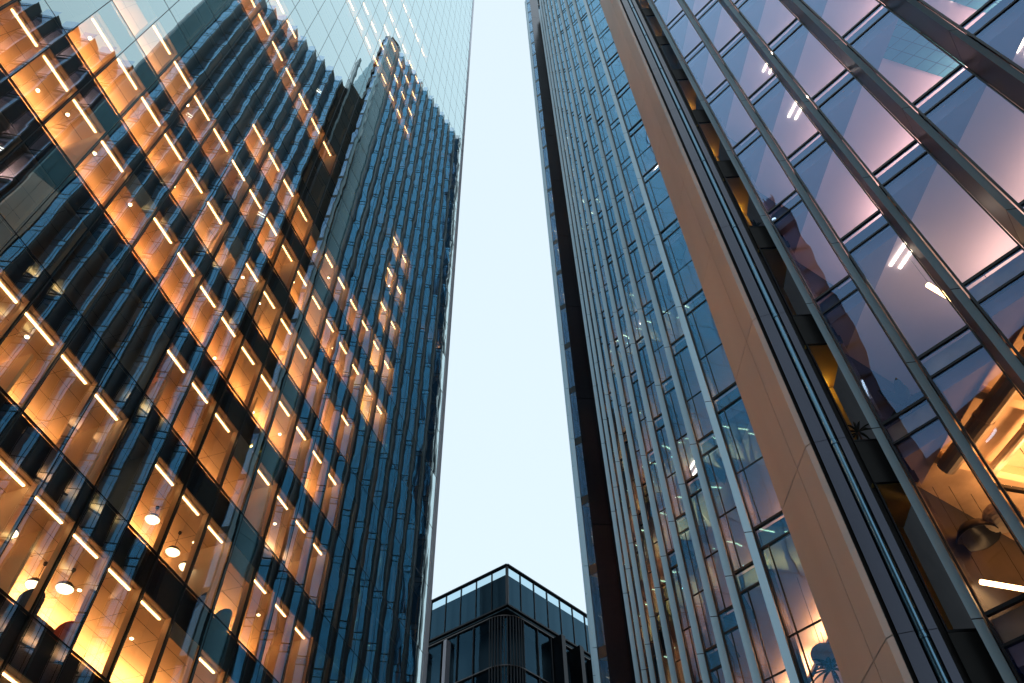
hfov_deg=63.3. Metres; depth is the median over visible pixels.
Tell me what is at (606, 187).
window
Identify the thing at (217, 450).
window
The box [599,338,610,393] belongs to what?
window
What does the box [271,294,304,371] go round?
window
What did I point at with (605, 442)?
window
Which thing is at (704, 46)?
window
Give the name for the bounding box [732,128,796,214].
window
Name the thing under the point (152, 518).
pendant lamp
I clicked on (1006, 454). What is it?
ceiling duct
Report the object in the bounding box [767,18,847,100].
window
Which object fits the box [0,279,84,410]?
window
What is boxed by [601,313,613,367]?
window
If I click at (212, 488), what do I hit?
window
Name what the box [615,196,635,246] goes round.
window
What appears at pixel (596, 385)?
window
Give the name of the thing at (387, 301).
window
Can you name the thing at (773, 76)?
window
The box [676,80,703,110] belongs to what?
recess window
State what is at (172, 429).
window
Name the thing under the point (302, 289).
window
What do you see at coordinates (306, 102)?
window
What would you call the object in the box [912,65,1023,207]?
window
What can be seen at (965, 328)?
window
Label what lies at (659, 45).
recess window
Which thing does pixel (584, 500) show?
edge window
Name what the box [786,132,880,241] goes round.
window
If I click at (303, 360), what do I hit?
window
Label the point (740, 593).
window
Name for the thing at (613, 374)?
window
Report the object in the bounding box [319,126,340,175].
window
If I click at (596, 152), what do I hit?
window
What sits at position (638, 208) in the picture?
window
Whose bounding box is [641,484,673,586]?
window
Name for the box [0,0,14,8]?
window
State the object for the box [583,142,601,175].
window
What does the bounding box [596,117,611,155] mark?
window
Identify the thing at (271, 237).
window
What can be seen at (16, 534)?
pendant lamp
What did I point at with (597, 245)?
window
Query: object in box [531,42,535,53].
edge window
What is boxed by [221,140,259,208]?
window
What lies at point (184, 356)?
window
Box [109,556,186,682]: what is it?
window
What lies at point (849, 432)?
recess window
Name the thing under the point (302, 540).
window
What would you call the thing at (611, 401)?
window
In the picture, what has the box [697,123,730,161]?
recess window
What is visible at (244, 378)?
window
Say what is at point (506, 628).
corner office block
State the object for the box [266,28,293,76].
window
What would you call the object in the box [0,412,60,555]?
window
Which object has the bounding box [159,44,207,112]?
window
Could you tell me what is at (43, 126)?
window
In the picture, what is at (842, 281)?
window
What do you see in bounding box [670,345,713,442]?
window
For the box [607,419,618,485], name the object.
window
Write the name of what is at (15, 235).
window
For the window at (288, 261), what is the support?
in the glass office tower at (228, 238)
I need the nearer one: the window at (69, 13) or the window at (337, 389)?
the window at (69, 13)
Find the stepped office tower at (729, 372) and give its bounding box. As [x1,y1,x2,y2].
[525,0,1023,682]
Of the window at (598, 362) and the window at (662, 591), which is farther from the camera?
the window at (598, 362)
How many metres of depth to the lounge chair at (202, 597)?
27.08 m
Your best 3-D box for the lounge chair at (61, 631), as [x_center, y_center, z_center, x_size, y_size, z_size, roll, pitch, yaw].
[-11.552,7.702,21.256,0.620,0.982,0.659,-16,-54,10]
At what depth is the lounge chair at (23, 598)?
20.41 m
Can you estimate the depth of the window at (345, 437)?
40.70 m
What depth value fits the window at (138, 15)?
32.12 m
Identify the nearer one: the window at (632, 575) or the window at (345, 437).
the window at (632, 575)
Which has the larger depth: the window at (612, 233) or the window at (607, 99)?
the window at (607, 99)
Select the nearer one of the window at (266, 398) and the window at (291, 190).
the window at (266, 398)
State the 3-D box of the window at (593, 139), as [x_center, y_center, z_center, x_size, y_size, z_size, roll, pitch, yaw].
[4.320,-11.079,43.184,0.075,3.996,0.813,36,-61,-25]
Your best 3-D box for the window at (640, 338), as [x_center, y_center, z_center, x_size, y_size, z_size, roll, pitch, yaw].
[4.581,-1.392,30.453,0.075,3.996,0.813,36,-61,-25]
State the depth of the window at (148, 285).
27.61 m
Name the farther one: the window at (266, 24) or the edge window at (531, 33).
the edge window at (531, 33)
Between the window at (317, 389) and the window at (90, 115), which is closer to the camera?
the window at (90, 115)
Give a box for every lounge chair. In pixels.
[16,588,45,620]
[52,621,73,643]
[199,592,206,601]
[216,609,227,630]
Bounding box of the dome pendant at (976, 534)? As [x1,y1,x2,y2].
[949,487,1000,551]
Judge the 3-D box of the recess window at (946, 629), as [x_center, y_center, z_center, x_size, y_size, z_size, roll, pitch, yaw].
[6.765,3.379,13.398,0.760,2.950,0.050,-4,-53,2]
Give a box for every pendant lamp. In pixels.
[11,528,18,538]
[24,561,47,589]
[55,568,75,594]
[144,506,159,524]
[165,531,181,556]
[178,547,191,570]
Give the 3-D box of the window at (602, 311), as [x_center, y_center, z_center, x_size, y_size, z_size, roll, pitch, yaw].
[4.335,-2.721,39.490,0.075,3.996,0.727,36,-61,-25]
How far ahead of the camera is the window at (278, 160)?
40.95 m
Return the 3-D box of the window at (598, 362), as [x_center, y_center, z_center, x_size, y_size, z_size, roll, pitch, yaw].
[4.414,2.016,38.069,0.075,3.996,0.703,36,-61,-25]
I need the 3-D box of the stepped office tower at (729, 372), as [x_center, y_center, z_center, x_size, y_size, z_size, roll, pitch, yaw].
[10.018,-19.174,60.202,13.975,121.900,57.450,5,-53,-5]
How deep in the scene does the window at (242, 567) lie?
28.54 m
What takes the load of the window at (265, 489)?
in the glass office tower at (228, 238)
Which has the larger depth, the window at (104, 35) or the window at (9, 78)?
the window at (104, 35)
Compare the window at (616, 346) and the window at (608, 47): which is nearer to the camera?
the window at (616, 346)
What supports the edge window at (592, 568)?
in the stepped office tower at (729, 372)
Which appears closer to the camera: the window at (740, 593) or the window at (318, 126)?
the window at (740, 593)
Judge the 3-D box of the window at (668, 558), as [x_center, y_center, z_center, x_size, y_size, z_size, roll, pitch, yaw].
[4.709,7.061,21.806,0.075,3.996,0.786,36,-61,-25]
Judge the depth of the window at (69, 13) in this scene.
27.92 m
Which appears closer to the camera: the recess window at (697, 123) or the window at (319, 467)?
the recess window at (697, 123)
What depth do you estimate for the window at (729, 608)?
19.81 m
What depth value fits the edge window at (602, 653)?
33.03 m
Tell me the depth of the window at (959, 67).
16.38 m
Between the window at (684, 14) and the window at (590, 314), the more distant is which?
the window at (590, 314)
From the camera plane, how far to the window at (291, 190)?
41.83 m
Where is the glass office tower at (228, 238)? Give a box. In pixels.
[0,0,473,682]
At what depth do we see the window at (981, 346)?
13.16 m
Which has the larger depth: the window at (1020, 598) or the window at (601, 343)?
the window at (601, 343)
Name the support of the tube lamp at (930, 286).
hanging from the stepped office tower at (729, 372)
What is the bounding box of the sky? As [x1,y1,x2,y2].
[432,0,587,625]
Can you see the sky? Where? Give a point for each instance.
(507, 495)
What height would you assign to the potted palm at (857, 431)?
0.944 m
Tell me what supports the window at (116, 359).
in the glass office tower at (228, 238)
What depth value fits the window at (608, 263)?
34.52 m
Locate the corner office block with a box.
[426,564,593,682]
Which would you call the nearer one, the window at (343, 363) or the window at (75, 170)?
the window at (75, 170)
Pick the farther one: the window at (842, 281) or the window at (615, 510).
the window at (615, 510)
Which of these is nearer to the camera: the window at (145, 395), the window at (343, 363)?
the window at (145, 395)
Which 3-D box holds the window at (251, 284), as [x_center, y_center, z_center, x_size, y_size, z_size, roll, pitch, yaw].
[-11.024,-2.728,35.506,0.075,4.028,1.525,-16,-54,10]
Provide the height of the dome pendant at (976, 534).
1.217 m
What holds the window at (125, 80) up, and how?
in the glass office tower at (228, 238)
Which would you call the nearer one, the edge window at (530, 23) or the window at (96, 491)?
the window at (96, 491)
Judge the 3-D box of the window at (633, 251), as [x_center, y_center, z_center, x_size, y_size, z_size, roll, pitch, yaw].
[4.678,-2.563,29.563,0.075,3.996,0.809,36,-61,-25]
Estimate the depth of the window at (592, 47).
48.33 m
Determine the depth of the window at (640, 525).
26.72 m
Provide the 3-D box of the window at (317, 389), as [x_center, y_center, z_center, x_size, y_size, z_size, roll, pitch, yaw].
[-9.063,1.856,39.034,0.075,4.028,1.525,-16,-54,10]
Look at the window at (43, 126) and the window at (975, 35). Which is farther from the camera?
the window at (43, 126)
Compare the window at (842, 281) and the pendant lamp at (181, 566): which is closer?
the window at (842, 281)
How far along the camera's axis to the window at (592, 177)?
41.12 m
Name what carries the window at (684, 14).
in the stepped office tower at (729, 372)
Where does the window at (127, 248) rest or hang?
in the glass office tower at (228, 238)
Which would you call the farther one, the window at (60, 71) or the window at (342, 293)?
the window at (342, 293)
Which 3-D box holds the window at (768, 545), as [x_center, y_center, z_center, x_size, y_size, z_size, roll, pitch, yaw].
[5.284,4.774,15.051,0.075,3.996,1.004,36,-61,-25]
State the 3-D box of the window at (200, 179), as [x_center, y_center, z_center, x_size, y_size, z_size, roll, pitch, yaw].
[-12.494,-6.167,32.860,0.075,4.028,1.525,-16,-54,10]
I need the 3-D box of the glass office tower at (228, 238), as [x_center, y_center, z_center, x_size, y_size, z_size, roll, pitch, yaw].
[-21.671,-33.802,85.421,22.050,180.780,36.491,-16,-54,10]
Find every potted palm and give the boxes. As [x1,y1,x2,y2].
[749,220,761,226]
[806,657,839,682]
[848,421,871,439]
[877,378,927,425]
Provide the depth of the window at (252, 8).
43.44 m
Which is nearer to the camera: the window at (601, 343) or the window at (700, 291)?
the window at (700, 291)
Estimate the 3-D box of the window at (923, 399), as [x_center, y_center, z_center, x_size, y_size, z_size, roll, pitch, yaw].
[7.043,0.079,16.542,0.075,3.996,0.931,36,-61,-25]
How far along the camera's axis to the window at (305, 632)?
31.30 m
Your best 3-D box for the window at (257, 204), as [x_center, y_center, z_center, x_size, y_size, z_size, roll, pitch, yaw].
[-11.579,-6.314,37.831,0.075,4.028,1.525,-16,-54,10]
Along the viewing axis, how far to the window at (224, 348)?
32.18 m
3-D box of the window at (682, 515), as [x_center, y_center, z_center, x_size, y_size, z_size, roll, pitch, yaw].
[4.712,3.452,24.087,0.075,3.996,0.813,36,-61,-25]
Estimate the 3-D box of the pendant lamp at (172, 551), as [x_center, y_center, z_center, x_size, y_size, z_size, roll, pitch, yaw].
[-11.344,6.809,28.031,0.500,0.945,0.500,-2,-53,0]
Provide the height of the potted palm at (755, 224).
0.964 m
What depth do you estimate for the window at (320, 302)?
41.27 m
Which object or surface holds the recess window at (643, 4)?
in the stepped office tower at (729, 372)
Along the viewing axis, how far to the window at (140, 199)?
28.64 m
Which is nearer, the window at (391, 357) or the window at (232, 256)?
the window at (232, 256)
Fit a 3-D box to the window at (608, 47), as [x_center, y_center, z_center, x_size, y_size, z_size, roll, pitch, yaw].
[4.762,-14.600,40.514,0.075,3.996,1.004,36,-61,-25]
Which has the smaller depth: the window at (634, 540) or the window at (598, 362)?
the window at (634, 540)
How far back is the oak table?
21.17 m
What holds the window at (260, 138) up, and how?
in the glass office tower at (228, 238)
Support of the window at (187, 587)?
in the glass office tower at (228, 238)
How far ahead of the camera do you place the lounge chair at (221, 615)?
27.63 m
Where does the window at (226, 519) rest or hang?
in the glass office tower at (228, 238)
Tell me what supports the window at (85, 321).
in the glass office tower at (228, 238)
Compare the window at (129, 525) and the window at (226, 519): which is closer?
the window at (129, 525)
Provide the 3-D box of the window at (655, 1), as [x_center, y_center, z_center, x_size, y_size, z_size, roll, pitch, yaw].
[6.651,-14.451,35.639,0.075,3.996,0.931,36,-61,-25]
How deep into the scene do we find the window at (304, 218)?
42.72 m
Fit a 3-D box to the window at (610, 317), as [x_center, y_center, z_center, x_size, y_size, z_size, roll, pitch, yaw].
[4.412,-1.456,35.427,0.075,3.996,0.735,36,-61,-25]
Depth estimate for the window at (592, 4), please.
46.09 m
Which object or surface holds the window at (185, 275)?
in the glass office tower at (228, 238)
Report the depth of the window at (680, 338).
25.27 m
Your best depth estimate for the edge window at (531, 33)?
95.24 m
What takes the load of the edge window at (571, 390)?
in the stepped office tower at (729, 372)
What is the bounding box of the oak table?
[31,615,54,636]
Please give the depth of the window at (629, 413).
29.04 m
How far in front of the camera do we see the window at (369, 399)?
44.81 m
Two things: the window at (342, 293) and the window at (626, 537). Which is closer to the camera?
the window at (626, 537)
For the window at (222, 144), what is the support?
in the glass office tower at (228, 238)
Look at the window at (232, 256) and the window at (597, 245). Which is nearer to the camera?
the window at (232, 256)
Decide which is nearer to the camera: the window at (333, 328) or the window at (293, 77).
the window at (333, 328)
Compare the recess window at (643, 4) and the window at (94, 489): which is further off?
the recess window at (643, 4)
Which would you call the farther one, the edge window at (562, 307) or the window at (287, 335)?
the edge window at (562, 307)
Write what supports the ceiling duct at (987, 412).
attached to the stepped office tower at (729, 372)
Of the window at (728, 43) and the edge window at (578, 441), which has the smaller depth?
the window at (728, 43)
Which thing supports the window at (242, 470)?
in the glass office tower at (228, 238)
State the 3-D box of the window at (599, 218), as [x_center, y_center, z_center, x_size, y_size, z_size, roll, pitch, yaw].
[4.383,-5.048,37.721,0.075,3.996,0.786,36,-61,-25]
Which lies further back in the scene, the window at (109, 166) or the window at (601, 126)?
the window at (601, 126)
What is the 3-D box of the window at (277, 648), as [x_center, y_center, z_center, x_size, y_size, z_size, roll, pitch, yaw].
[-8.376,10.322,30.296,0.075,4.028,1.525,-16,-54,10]
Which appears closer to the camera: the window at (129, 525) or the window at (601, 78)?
the window at (129, 525)
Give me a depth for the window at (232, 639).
26.90 m
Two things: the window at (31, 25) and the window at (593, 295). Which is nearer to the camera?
the window at (31, 25)
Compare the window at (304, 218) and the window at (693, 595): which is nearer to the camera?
the window at (693, 595)
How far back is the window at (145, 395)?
25.56 m
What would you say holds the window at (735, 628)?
in the stepped office tower at (729, 372)
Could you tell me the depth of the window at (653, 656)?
25.65 m
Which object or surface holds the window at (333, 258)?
in the glass office tower at (228, 238)
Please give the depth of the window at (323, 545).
34.27 m
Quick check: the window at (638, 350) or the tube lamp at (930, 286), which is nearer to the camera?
the tube lamp at (930, 286)
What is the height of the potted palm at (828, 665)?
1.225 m
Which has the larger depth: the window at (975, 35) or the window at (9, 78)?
the window at (9, 78)
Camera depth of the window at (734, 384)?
21.15 m
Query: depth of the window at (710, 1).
30.06 m
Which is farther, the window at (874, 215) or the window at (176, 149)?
the window at (176, 149)
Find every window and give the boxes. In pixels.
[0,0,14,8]
[0,0,66,76]
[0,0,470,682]
[0,77,43,163]
[0,125,74,232]
[0,234,51,343]
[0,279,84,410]
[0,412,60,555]
[0,452,95,615]
[10,34,94,123]
[16,169,104,276]
[23,320,115,451]
[32,489,128,649]
[45,0,110,32]
[45,78,121,168]
[52,210,132,318]
[62,358,144,488]
[67,0,135,76]
[72,524,158,680]
[76,118,146,209]
[85,249,158,356]
[95,40,158,116]
[97,394,171,522]
[106,157,170,247]
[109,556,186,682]
[112,0,168,38]
[116,286,182,392]
[122,78,179,155]
[129,427,197,554]
[133,193,192,283]
[136,9,188,76]
[145,319,205,425]
[147,113,200,191]
[153,586,212,682]
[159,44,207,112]
[159,227,213,318]
[159,459,220,584]
[171,148,220,225]
[172,351,227,457]
[181,78,225,146]
[184,260,233,350]
[187,488,243,611]
[192,613,237,682]
[193,180,238,257]
[198,382,248,486]
[201,109,243,178]
[207,290,252,380]
[213,516,264,638]
[214,210,256,288]
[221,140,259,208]
[221,411,267,514]
[228,319,270,409]
[234,240,273,317]
[238,542,284,662]
[239,169,275,237]
[240,0,267,21]
[244,107,277,167]
[244,438,285,540]
[249,347,287,435]
[251,1,281,49]
[253,267,289,344]
[257,197,290,265]
[260,134,291,194]
[261,567,302,682]
[265,463,303,565]
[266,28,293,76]
[268,373,304,462]
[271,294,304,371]
[274,223,305,292]
[276,160,305,221]
[280,53,306,103]
[283,590,320,682]
[285,488,320,588]
[287,398,319,485]
[288,319,319,396]
[290,249,318,316]
[291,186,318,247]
[294,78,317,128]
[303,511,335,610]
[304,422,334,509]
[305,273,332,341]
[305,344,333,419]
[306,210,331,271]
[307,102,329,151]
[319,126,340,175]
[319,234,343,294]
[320,297,344,364]
[320,367,346,442]
[321,445,348,531]
[333,257,355,317]
[334,318,357,386]
[335,388,359,464]
[346,278,366,338]
[347,341,369,407]
[358,299,377,359]
[360,361,380,428]
[370,319,387,379]
[373,381,391,448]
[378,282,394,335]
[381,338,397,398]
[529,20,532,31]
[530,31,533,42]
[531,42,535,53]
[536,0,1023,682]
[560,304,565,310]
[564,342,569,349]
[569,386,575,394]
[574,436,581,445]
[581,494,588,505]
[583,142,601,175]
[586,0,599,13]
[586,115,597,149]
[586,226,595,265]
[588,194,601,240]
[588,563,596,575]
[589,87,602,121]
[589,336,597,384]
[590,170,609,213]
[590,314,599,362]
[591,4,607,36]
[592,291,601,337]
[593,58,607,92]
[593,145,606,185]
[593,266,603,312]
[595,241,610,286]
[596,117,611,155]
[596,385,605,441]
[597,205,615,258]
[597,645,606,659]
[598,27,617,62]
[598,362,608,418]
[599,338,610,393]
[601,85,617,125]
[601,185,619,228]
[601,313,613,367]
[604,283,620,340]
[605,154,622,197]
[605,442,616,510]
[606,53,628,93]
[606,248,627,310]
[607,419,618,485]
[609,394,622,460]
[610,118,630,165]
[610,228,632,279]
[611,368,625,433]
[614,339,636,405]
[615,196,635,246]
[615,510,628,591]
[616,83,641,131]
[617,300,641,374]
[617,486,631,567]
[620,161,644,213]
[620,460,635,542]
[621,280,643,342]
[623,434,640,514]
[626,400,651,485]
[627,247,651,307]
[628,120,657,177]
[628,592,642,682]
[630,365,658,454]
[630,568,648,668]
[633,542,653,643]
[634,210,661,271]
[635,342,667,420]
[637,0,653,9]
[637,515,658,615]
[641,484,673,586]
[642,169,677,233]
[642,308,671,384]
[645,15,665,36]
[646,446,683,554]
[650,270,684,345]
[650,643,658,682]
[652,0,682,26]
[653,420,692,520]
[655,616,668,682]
[659,45,675,69]
[660,226,702,305]
[660,586,701,682]
[661,384,697,482]
[666,10,702,59]
[667,550,714,682]
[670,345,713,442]
[675,520,726,652]
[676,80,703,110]
[682,299,736,400]
[683,0,712,16]
[683,41,726,98]
[685,482,732,615]
[694,0,741,52]
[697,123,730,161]
[697,442,753,574]
[705,79,757,149]
[712,396,782,530]
[718,31,775,98]
[718,615,744,682]
[724,177,765,228]
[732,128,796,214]
[733,574,785,682]
[734,0,797,45]
[748,74,819,159]
[753,530,820,682]
[759,248,811,316]
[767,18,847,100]
[767,190,850,301]
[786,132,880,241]
[800,0,881,40]
[806,345,876,442]
[811,69,916,175]
[814,276,926,426]
[840,211,969,360]
[841,3,962,105]
[872,140,1021,286]
[874,483,976,633]
[881,398,1023,617]
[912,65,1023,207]
[917,326,1023,524]
[959,0,1023,72]
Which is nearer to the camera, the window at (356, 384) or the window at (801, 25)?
the window at (801, 25)
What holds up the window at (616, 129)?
in the stepped office tower at (729, 372)
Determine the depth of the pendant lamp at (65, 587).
22.61 m
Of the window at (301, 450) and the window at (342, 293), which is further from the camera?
the window at (342, 293)
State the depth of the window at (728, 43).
27.84 m
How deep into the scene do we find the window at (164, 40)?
33.30 m
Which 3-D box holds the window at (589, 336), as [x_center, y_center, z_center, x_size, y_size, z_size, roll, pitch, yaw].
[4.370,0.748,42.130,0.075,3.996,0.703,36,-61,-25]
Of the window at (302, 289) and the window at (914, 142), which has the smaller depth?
the window at (914, 142)
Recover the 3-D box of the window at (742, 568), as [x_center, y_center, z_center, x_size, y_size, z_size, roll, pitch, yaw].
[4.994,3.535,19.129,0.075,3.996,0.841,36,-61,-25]
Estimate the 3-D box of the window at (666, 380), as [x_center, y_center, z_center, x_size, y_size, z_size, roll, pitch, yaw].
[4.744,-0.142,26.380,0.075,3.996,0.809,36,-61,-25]
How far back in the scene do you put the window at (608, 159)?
35.70 m
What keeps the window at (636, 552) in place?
in the stepped office tower at (729, 372)
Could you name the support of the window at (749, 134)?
in the stepped office tower at (729, 372)
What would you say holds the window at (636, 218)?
in the stepped office tower at (729, 372)
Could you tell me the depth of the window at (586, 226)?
42.62 m
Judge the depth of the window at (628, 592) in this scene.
29.56 m
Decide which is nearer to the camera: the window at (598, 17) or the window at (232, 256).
the window at (232, 256)
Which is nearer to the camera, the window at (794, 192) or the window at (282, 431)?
the window at (794, 192)
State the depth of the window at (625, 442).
29.92 m
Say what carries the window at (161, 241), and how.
in the glass office tower at (228, 238)
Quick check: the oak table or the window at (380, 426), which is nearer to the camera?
the oak table
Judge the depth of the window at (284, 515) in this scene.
32.50 m
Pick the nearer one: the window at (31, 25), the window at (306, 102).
the window at (31, 25)
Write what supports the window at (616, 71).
in the stepped office tower at (729, 372)
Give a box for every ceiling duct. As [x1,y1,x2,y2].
[937,346,1023,474]
[986,423,1023,479]
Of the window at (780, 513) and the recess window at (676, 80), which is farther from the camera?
the recess window at (676, 80)
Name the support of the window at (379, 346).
in the glass office tower at (228, 238)
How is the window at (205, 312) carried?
in the glass office tower at (228, 238)
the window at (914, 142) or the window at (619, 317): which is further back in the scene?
the window at (619, 317)
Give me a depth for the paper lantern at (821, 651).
15.51 m
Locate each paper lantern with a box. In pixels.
[797,578,834,665]
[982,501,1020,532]
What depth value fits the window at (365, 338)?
47.12 m
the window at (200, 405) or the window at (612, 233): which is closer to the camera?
the window at (200, 405)
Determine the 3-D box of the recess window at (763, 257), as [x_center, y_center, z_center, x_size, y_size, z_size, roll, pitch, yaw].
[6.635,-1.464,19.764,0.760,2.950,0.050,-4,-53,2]
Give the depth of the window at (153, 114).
30.97 m
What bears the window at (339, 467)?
in the glass office tower at (228, 238)
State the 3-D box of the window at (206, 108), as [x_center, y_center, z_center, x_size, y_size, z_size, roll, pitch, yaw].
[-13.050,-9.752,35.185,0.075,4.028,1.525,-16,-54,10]
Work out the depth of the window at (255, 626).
29.28 m
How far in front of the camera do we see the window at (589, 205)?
41.87 m
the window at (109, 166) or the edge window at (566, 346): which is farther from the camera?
the edge window at (566, 346)
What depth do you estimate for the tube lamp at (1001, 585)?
13.81 m
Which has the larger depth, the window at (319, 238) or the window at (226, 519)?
the window at (319, 238)
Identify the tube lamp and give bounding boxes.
[907,255,948,298]
[932,487,1023,591]
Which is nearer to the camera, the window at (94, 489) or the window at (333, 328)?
the window at (94, 489)
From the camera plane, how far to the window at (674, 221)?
27.51 m
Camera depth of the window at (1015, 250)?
14.06 m
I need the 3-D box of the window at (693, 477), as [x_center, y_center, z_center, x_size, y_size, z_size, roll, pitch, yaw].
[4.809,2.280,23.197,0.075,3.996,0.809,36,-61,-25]
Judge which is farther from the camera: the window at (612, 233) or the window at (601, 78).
the window at (601, 78)
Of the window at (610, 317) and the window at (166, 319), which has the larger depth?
the window at (610, 317)
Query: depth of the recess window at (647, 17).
36.49 m
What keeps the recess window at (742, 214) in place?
in the stepped office tower at (729, 372)
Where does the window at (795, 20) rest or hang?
in the stepped office tower at (729, 372)
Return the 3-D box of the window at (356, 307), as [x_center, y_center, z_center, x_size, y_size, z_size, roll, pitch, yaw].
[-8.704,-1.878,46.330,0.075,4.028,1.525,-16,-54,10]
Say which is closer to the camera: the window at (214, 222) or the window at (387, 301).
the window at (214, 222)
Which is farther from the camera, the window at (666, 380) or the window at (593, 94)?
the window at (593, 94)
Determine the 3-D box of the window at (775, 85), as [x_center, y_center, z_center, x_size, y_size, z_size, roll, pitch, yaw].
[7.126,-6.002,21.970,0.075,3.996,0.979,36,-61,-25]
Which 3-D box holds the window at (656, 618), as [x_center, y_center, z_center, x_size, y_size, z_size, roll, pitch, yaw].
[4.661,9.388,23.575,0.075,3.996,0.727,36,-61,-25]
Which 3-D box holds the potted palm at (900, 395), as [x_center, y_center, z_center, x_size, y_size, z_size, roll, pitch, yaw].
[7.514,1.179,15.477,0.999,0.958,1.013,-21,-55,14]
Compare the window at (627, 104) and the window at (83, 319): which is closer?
the window at (83, 319)
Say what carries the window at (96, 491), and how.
in the glass office tower at (228, 238)
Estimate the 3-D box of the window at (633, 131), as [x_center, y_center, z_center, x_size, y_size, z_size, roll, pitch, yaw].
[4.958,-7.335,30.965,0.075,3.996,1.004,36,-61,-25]
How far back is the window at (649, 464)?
24.88 m
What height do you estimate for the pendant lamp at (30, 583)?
0.845 m
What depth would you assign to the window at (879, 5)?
18.70 m
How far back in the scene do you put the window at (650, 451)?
28.14 m

